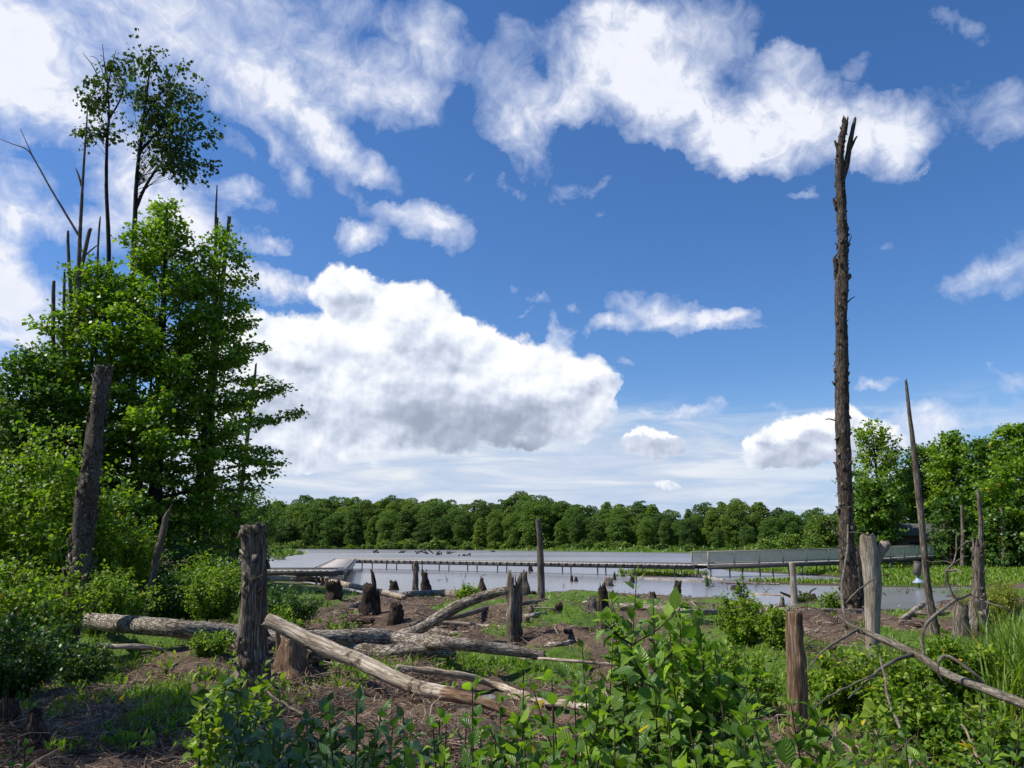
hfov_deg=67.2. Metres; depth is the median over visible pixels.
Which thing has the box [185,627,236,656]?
leafy bush
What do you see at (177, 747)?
fallen log
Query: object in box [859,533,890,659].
dead tree
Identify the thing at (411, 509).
forest tree
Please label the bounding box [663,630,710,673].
leafy bush
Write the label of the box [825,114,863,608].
dead tree
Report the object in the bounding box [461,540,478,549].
shore bush
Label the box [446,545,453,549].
shore bush
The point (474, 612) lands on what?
fallen log
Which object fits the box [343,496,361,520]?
forest tree
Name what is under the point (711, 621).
broken log
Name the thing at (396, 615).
tree stump
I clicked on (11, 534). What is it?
leafy bush
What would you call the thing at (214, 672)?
shaded undergrowth
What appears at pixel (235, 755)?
leafy shrub
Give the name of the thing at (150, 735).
bright herbs
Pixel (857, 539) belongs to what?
leafy tree
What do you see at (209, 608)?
leafy bush
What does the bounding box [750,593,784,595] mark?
floating log
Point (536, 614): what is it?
broken log
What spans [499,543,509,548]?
shore bush
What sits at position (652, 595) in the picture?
tree stump
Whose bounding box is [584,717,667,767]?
shrub
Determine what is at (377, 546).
shore bush
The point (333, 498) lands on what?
forest tree
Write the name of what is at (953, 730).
leafy bush
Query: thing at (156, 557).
dead tree
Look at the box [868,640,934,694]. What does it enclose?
leafy bush
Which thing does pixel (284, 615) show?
leafy bush
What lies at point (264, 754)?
leafy shrub
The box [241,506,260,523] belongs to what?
forest tree
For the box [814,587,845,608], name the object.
leafy bush
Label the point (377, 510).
forest tree
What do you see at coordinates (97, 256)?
dead tree
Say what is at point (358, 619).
broken log
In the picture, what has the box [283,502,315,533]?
forest tree
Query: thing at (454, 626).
tree stump
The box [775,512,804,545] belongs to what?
forest tree
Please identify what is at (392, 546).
shore bush
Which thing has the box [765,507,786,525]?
forest tree
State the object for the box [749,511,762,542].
forest tree
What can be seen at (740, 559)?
boardwalk
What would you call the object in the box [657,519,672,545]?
forest tree
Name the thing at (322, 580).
fallen log
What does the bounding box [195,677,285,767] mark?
shrub
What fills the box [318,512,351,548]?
forest tree
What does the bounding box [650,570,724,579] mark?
floating log
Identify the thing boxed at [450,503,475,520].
forest tree
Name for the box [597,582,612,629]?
tree stump
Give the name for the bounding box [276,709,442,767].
leafy shrub
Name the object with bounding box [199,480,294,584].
leafy tree
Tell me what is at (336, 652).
fallen log
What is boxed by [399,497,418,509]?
forest tree
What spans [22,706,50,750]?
tree stump
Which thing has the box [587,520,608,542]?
forest tree
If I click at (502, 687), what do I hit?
fallen log
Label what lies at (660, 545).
shore bush
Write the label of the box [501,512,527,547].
forest tree
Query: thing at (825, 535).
leafy tree
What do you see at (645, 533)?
forest tree
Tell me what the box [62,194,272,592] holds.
maple tree
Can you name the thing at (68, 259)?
dead tree
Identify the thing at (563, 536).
forest tree
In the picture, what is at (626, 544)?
shore bush
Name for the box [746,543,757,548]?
shore bush
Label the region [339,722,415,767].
shrub
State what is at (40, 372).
leafy tree
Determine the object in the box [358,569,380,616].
tree stump
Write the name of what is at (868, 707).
shrub
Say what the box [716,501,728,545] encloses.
forest tree
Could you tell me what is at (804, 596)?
leafy bush
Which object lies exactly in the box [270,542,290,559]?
leafy bush
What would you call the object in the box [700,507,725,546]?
forest tree
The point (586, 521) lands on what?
forest tree
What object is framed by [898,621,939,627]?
fallen log
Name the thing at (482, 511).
forest tree
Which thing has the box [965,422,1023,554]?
leafy tree
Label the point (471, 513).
forest tree
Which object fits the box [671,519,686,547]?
forest tree
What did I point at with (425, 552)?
driftwood root
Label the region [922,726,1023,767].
shrub
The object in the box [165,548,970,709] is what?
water
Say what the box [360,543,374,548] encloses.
shore bush
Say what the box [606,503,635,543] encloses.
forest tree
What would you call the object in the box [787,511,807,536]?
forest tree
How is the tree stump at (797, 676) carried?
on the ground at (595, 648)
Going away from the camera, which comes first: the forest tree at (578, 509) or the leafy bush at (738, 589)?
the leafy bush at (738, 589)
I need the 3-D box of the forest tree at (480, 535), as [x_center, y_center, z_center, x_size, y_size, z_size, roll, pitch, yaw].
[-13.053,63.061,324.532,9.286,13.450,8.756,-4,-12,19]
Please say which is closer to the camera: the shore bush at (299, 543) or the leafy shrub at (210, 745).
the leafy shrub at (210, 745)
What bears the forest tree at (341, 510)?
on the ground at (595, 648)
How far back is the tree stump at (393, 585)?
40.92 m
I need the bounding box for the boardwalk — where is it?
[160,545,935,584]
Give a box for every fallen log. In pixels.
[80,643,165,651]
[81,587,545,658]
[162,732,215,763]
[238,575,406,599]
[261,613,517,716]
[306,643,455,662]
[392,664,529,695]
[403,589,460,597]
[406,598,548,627]
[440,621,502,628]
[508,693,607,710]
[519,657,614,666]
[615,603,722,615]
[791,608,863,613]
[803,628,829,632]
[898,602,925,620]
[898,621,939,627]
[914,610,951,615]
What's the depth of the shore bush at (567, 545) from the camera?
274.18 m
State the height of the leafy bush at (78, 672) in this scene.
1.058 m
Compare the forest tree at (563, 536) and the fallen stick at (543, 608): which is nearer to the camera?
the fallen stick at (543, 608)
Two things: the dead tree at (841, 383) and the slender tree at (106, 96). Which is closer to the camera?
the dead tree at (841, 383)
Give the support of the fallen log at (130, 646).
on the ground at (595, 648)
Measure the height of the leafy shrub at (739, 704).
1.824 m
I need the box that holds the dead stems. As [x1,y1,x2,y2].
[0,587,1023,767]
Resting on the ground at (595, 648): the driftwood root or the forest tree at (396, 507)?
the forest tree at (396, 507)
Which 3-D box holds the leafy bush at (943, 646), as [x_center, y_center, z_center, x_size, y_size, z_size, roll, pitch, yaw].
[5.747,3.650,9.970,1.145,1.017,1.120,0,-12,0]
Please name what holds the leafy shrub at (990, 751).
on the ground at (595, 648)
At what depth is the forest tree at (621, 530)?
265.96 m
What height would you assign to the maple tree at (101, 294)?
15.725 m
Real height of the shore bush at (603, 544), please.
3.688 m
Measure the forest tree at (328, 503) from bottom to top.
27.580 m
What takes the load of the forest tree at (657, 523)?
on the ground at (595, 648)
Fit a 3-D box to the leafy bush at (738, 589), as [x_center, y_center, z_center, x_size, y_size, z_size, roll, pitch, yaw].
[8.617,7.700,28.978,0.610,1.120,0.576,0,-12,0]
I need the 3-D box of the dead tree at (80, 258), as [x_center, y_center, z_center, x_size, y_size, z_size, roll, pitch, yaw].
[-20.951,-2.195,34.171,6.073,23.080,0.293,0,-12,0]
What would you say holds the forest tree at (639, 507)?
on the ground at (595, 648)
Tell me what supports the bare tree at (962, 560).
on the ground at (595, 648)
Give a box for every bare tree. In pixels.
[960,505,964,566]
[1000,507,1005,567]
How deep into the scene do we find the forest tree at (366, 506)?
384.85 m
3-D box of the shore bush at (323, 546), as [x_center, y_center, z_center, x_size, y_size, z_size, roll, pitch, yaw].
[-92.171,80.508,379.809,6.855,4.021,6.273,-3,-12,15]
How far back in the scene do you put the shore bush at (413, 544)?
338.29 m
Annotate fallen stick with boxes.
[291,671,354,680]
[455,662,475,671]
[523,623,547,635]
[528,607,562,610]
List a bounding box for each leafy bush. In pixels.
[0,411,146,615]
[0,487,66,558]
[0,546,121,658]
[0,597,101,700]
[52,630,121,687]
[83,559,165,637]
[89,484,177,609]
[120,512,237,596]
[134,560,215,620]
[167,546,240,590]
[176,559,240,623]
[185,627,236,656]
[267,578,327,628]
[268,602,304,649]
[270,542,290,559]
[331,613,361,628]
[455,582,479,598]
[616,567,627,576]
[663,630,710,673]
[703,570,714,586]
[709,639,787,718]
[710,590,770,648]
[733,573,750,600]
[750,605,786,649]
[798,590,811,602]
[807,641,893,732]
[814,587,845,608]
[840,661,980,761]
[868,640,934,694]
[909,623,1006,704]
[912,689,1023,767]
[952,575,1023,628]
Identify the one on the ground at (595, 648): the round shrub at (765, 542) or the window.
the round shrub at (765, 542)
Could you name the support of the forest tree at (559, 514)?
on the ground at (595, 648)
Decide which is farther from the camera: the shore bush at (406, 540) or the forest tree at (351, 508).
the forest tree at (351, 508)
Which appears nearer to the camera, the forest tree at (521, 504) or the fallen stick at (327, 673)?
the fallen stick at (327, 673)
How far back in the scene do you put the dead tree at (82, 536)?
15.06 m
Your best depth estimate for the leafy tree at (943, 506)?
74.23 m
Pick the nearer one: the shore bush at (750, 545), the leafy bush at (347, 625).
the leafy bush at (347, 625)
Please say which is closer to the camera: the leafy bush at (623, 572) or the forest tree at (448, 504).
the leafy bush at (623, 572)
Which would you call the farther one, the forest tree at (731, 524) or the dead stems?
the forest tree at (731, 524)
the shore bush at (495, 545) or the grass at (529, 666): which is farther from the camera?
the shore bush at (495, 545)
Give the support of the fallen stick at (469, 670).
on the ground at (595, 648)
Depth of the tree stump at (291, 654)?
13.35 m
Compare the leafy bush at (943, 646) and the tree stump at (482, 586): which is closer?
the leafy bush at (943, 646)
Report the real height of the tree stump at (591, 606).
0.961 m
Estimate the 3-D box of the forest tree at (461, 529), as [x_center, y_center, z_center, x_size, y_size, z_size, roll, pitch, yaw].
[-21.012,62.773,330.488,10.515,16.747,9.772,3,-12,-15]
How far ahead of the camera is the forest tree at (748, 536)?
209.47 m
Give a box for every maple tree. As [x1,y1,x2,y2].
[0,249,170,546]
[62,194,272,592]
[104,221,308,563]
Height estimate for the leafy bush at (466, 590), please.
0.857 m
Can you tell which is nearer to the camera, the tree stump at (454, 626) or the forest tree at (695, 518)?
the tree stump at (454, 626)
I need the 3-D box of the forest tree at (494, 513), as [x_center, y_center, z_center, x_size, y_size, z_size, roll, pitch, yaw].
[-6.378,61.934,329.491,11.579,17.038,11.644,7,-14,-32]
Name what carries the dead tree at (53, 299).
on the ground at (595, 648)
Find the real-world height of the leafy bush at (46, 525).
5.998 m
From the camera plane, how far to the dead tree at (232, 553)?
39.84 m
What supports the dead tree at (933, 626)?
on the ground at (595, 648)
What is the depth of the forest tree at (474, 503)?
357.09 m
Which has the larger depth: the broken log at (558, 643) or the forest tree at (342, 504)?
the forest tree at (342, 504)
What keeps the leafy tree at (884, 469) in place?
on the ground at (595, 648)
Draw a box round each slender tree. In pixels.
[69,44,136,495]
[102,28,226,587]
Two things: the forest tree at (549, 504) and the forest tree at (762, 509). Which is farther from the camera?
the forest tree at (549, 504)
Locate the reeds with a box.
[952,592,1023,728]
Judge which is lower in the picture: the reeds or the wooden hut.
the reeds
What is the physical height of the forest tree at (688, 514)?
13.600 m
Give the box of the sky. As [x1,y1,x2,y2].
[0,0,1023,519]
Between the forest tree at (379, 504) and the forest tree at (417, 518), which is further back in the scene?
the forest tree at (379, 504)
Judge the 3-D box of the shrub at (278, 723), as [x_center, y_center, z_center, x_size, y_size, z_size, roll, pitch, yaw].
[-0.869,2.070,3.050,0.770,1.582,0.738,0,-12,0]
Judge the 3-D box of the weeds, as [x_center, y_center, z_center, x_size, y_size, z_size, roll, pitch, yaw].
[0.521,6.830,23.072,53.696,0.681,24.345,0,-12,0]
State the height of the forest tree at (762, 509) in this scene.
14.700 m
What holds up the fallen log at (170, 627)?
on the ground at (595, 648)
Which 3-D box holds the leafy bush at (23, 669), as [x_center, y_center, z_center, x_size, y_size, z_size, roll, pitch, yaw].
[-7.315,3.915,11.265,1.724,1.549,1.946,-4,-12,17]
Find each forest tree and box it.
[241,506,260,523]
[259,507,291,545]
[270,519,298,545]
[273,500,287,515]
[280,503,296,515]
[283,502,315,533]
[291,494,313,504]
[293,512,311,546]
[295,500,325,527]
[299,504,333,545]
[311,499,334,536]
[317,496,338,508]
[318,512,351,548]
[323,507,348,547]
[331,497,353,517]
[342,505,358,528]
[342,509,365,547]
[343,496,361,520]
[350,499,379,545]
[361,508,385,542]
[364,500,386,514]
[364,516,378,545]
[375,509,400,542]
[377,500,401,541]
[378,495,410,510]
[391,509,415,541]
[398,503,417,537]
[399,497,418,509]
[409,509,430,532]
[411,523,431,542]
[413,501,432,520]
[418,503,448,539]
[419,498,448,515]
[430,518,451,542]
[437,507,469,545]
[439,499,457,545]
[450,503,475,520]
[451,511,473,548]
[456,511,475,546]
[467,499,487,515]
[470,502,492,546]
[470,518,488,546]
[485,509,506,543]
[486,517,503,547]
[491,499,512,510]
[495,491,530,516]
[500,506,515,540]
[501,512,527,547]
[513,498,539,546]
[514,494,537,506]
[518,500,557,546]
[531,495,555,545]
[541,502,559,532]
[549,501,570,544]
[553,521,568,546]
[561,504,589,543]
[567,512,586,546]
[579,517,595,540]
[582,505,599,525]
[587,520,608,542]
[589,508,616,544]
[599,501,612,519]
[604,518,634,544]
[605,506,635,544]
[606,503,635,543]
[629,500,649,543]
[632,512,651,546]
[635,518,655,546]
[645,504,659,520]
[650,512,673,544]
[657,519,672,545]
[659,509,681,546]
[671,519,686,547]
[677,518,701,546]
[683,509,691,518]
[686,513,705,546]
[691,502,712,546]
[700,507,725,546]
[711,527,725,549]
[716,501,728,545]
[718,503,751,547]
[724,498,750,541]
[738,525,756,547]
[748,502,771,526]
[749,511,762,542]
[757,516,782,542]
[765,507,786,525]
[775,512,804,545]
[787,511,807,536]
[800,509,815,525]
[803,515,817,537]
[809,507,830,524]
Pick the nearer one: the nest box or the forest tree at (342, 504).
the nest box
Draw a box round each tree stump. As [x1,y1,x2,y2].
[0,696,21,729]
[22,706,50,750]
[273,632,311,681]
[324,579,343,600]
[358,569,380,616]
[387,601,403,625]
[389,580,398,589]
[412,561,418,589]
[420,568,431,589]
[450,623,456,630]
[478,577,486,591]
[506,569,522,644]
[522,570,529,595]
[528,604,533,613]
[552,602,562,613]
[584,595,597,614]
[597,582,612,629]
[603,577,613,585]
[649,592,655,599]
[673,580,681,595]
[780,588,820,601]
[780,596,784,606]
[785,611,808,738]
[840,622,848,631]
[952,597,970,638]
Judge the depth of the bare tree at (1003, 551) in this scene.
69.40 m
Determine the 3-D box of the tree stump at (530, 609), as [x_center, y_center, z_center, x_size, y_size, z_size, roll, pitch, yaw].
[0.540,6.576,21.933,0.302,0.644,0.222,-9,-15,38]
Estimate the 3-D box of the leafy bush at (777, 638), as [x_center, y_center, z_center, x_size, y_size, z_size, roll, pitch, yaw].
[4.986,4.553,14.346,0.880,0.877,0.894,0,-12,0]
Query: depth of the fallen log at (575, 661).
12.97 m
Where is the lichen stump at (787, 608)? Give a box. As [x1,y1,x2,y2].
[757,605,789,629]
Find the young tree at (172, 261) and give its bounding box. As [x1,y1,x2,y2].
[135,211,190,530]
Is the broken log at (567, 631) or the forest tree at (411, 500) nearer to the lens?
the broken log at (567, 631)
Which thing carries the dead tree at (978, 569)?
on the ground at (595, 648)
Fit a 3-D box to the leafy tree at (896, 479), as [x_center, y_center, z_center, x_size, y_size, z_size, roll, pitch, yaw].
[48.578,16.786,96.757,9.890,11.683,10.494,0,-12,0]
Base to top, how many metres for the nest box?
1.605 m
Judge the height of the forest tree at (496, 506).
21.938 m
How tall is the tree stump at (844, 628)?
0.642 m
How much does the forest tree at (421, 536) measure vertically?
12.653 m
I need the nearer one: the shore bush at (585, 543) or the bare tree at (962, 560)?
the bare tree at (962, 560)
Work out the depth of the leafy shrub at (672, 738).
2.29 m
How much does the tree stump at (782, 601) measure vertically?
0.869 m
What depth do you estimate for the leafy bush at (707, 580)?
44.50 m
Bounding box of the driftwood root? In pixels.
[415,546,433,553]
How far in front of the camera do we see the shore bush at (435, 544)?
324.40 m
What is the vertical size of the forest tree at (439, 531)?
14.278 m
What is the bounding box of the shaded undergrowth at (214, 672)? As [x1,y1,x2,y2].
[8,618,367,732]
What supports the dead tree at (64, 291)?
on the ground at (595, 648)
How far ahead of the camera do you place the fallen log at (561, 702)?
10.15 m
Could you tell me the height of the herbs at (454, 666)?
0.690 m
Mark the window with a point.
(910, 543)
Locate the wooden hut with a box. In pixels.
[882,524,960,564]
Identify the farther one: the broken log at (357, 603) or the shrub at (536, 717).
the broken log at (357, 603)
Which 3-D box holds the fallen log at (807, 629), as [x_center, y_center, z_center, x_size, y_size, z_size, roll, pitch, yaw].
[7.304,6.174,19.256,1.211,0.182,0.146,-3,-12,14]
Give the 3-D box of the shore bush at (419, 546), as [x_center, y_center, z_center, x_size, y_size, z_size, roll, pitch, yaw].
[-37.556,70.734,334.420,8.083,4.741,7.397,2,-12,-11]
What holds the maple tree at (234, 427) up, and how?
on the ground at (595, 648)
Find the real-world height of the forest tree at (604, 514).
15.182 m
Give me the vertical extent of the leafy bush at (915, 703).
1.115 m
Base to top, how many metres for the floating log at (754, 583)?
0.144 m
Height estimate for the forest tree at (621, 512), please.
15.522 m
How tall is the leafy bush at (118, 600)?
1.927 m
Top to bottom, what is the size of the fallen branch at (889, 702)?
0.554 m
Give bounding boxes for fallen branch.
[261,687,309,714]
[804,506,1023,708]
[834,724,844,760]
[879,655,912,767]
[961,724,980,763]
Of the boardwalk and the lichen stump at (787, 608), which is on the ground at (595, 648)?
the lichen stump at (787, 608)
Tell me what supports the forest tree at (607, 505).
on the ground at (595, 648)
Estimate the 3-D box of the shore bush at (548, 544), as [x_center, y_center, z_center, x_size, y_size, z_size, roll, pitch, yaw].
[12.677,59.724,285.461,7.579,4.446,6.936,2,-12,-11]
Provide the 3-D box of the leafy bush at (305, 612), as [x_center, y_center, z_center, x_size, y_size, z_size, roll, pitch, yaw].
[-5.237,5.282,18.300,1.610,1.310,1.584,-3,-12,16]
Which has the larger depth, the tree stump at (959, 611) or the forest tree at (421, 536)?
the forest tree at (421, 536)
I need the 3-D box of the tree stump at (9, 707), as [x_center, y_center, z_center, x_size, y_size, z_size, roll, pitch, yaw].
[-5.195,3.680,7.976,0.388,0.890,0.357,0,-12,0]
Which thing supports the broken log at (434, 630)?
on the ground at (595, 648)
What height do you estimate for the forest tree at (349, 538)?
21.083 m
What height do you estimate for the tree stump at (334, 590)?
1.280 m
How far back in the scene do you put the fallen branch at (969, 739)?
3.94 m
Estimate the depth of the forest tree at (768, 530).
210.06 m
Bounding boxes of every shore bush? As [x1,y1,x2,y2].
[286,539,304,548]
[317,544,330,548]
[346,544,356,548]
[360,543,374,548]
[374,542,380,548]
[379,539,393,548]
[387,540,403,549]
[393,538,412,549]
[402,539,420,549]
[416,541,429,549]
[424,537,449,549]
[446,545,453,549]
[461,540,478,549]
[486,540,502,549]
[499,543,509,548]
[543,539,555,548]
[560,543,570,548]
[578,538,597,549]
[592,541,609,549]
[609,540,625,548]
[618,541,631,547]
[655,542,669,549]
[682,543,699,550]
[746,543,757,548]
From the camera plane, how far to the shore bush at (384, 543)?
348.08 m
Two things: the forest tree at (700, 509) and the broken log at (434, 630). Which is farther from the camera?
the forest tree at (700, 509)
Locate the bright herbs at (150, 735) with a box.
[43,653,547,751]
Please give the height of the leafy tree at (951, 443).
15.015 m
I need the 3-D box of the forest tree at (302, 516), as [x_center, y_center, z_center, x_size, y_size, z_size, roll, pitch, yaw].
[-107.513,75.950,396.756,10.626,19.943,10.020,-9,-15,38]
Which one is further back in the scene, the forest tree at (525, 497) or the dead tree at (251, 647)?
the forest tree at (525, 497)
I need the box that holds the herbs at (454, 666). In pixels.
[81,605,983,724]
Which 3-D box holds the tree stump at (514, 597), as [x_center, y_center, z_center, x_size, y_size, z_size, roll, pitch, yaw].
[-0.005,4.867,16.164,0.536,1.949,0.526,10,-16,-40]
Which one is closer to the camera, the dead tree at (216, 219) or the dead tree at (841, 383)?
the dead tree at (841, 383)
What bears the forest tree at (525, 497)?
on the ground at (595, 648)
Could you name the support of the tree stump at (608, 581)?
on the ground at (595, 648)
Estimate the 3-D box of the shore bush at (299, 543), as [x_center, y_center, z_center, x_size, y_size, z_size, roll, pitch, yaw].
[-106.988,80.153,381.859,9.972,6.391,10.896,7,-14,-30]
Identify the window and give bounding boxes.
[909,542,919,545]
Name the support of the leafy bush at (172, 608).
on the ground at (595, 648)
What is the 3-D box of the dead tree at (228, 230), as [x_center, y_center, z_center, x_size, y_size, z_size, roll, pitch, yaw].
[-15.005,0.706,38.873,0.473,19.769,0.364,0,-12,0]
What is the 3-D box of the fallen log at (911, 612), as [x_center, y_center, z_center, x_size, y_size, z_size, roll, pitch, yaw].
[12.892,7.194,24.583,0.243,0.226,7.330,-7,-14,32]
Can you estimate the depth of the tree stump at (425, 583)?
40.55 m
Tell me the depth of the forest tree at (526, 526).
302.41 m
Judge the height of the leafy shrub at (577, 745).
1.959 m
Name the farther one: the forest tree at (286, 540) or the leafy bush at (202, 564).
the forest tree at (286, 540)
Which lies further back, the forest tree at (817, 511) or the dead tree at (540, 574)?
the forest tree at (817, 511)
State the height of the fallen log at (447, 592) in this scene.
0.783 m
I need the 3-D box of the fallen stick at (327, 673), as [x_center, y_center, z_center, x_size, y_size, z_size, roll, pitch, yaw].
[-3.127,4.886,12.930,1.182,0.082,0.036,8,-14,-34]
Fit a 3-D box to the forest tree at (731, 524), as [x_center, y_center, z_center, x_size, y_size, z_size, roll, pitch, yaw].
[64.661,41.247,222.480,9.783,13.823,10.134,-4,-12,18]
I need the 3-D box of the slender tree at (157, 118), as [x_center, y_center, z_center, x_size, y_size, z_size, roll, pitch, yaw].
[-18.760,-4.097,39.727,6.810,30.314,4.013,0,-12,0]
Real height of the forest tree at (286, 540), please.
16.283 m
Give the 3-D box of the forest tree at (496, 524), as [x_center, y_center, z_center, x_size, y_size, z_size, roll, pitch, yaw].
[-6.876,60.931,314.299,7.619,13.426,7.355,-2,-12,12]
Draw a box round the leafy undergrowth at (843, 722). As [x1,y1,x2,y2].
[597,638,1023,767]
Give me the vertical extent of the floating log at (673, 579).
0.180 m
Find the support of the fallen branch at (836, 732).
on the ground at (595, 648)
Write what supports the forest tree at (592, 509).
on the ground at (595, 648)
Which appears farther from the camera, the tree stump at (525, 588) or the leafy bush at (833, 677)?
the tree stump at (525, 588)
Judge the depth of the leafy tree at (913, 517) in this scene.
89.17 m
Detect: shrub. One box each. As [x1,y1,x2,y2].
[1,738,34,767]
[181,650,285,767]
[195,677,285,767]
[218,710,298,767]
[238,685,441,767]
[243,692,348,767]
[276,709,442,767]
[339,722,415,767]
[405,709,632,767]
[422,674,530,767]
[479,713,547,767]
[508,638,660,767]
[549,563,727,767]
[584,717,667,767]
[610,694,778,767]
[652,623,857,767]
[731,725,755,767]
[751,536,781,549]
[769,532,805,548]
[791,705,888,767]
[797,697,904,767]
[800,523,835,548]
[881,726,944,767]
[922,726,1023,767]
[942,710,1023,767]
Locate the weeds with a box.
[47,591,1002,702]
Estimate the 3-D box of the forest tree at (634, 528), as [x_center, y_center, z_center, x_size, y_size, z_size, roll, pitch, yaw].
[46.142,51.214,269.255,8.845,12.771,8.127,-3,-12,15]
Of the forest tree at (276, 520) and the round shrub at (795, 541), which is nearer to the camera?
the round shrub at (795, 541)
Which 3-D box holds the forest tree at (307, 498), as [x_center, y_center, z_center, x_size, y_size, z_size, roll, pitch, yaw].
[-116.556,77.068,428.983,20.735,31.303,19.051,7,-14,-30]
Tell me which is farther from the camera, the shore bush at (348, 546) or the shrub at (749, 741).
the shore bush at (348, 546)
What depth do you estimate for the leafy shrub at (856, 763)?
3.64 m
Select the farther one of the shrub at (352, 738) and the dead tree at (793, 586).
the dead tree at (793, 586)
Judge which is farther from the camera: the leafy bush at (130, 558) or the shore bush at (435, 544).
the shore bush at (435, 544)
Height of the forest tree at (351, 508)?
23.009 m
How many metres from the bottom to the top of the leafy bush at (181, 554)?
3.707 m
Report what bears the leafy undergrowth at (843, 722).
on the ground at (595, 648)
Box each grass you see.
[51,583,1023,733]
[219,540,1023,555]
[618,559,1023,593]
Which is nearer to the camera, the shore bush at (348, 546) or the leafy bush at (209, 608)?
the leafy bush at (209, 608)
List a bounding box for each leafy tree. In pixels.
[0,339,105,556]
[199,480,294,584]
[802,513,854,548]
[832,418,914,563]
[833,474,910,546]
[854,519,896,563]
[889,472,914,523]
[892,441,952,523]
[914,429,1000,557]
[924,493,977,565]
[946,432,1019,565]
[963,505,1023,566]
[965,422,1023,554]
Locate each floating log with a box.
[645,578,701,580]
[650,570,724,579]
[725,582,779,584]
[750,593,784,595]
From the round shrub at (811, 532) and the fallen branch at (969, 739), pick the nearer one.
the fallen branch at (969, 739)
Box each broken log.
[344,601,360,608]
[348,615,374,623]
[428,628,469,635]
[522,611,546,617]
[543,640,575,646]
[563,625,595,634]
[689,617,716,625]
[818,643,846,652]
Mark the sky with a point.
(582, 252)
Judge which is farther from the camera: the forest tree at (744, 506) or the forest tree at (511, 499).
the forest tree at (511, 499)
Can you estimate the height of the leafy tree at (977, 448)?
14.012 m
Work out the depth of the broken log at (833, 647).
14.44 m
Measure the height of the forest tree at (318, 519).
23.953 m
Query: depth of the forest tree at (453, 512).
343.65 m
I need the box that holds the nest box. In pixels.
[912,561,923,587]
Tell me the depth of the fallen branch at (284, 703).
5.04 m
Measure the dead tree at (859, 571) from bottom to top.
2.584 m
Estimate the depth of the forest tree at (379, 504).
392.82 m
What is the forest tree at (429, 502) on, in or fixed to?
on the ground at (595, 648)
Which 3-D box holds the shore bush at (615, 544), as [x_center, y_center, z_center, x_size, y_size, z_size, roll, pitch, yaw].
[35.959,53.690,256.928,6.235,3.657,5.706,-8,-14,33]
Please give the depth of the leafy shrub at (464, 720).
2.39 m
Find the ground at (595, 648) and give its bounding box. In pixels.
[0,545,1023,767]
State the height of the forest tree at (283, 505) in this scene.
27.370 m
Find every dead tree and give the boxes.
[0,100,97,456]
[51,280,55,403]
[57,364,113,652]
[62,269,65,454]
[66,230,73,452]
[94,216,100,366]
[143,504,172,616]
[200,216,230,558]
[207,185,218,553]
[229,363,256,569]
[229,522,276,691]
[535,518,544,599]
[789,561,797,603]
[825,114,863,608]
[856,544,863,605]
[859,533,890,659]
[905,378,939,635]
[968,489,990,638]
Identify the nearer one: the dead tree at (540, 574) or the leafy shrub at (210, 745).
the leafy shrub at (210, 745)
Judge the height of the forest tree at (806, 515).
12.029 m
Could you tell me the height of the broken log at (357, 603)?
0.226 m
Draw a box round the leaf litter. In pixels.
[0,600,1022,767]
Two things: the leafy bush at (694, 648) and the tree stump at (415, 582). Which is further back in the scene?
the tree stump at (415, 582)
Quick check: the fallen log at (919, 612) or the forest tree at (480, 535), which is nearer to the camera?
the fallen log at (919, 612)
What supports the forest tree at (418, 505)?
on the ground at (595, 648)
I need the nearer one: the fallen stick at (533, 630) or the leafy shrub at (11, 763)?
the leafy shrub at (11, 763)
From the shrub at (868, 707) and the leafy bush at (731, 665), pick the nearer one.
the shrub at (868, 707)
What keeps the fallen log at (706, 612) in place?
on the ground at (595, 648)
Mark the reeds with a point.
(1007, 673)
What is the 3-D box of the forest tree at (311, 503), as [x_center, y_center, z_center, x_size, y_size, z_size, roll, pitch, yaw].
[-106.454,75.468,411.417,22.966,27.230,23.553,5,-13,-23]
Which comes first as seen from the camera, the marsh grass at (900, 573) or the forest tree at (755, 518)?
the marsh grass at (900, 573)
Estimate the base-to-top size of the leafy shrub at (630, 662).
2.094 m
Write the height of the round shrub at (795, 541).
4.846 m
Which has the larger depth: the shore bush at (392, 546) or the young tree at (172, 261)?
the shore bush at (392, 546)
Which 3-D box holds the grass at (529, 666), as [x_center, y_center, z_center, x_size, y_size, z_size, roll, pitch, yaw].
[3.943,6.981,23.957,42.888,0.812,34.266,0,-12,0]
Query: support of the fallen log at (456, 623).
on the ground at (595, 648)
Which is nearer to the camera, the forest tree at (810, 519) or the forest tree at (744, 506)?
the forest tree at (810, 519)
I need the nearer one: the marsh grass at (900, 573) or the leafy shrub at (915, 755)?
the leafy shrub at (915, 755)
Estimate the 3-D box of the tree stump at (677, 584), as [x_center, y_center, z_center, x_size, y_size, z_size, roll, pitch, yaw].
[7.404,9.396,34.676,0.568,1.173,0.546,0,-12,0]
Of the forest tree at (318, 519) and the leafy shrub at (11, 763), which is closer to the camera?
the leafy shrub at (11, 763)
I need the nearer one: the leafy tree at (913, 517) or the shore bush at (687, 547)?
the leafy tree at (913, 517)
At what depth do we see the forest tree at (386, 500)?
393.27 m
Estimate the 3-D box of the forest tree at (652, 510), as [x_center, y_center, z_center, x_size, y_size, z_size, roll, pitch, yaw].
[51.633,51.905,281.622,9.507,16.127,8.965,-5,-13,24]
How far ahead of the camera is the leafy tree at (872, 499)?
77.85 m
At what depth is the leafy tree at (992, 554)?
69.88 m

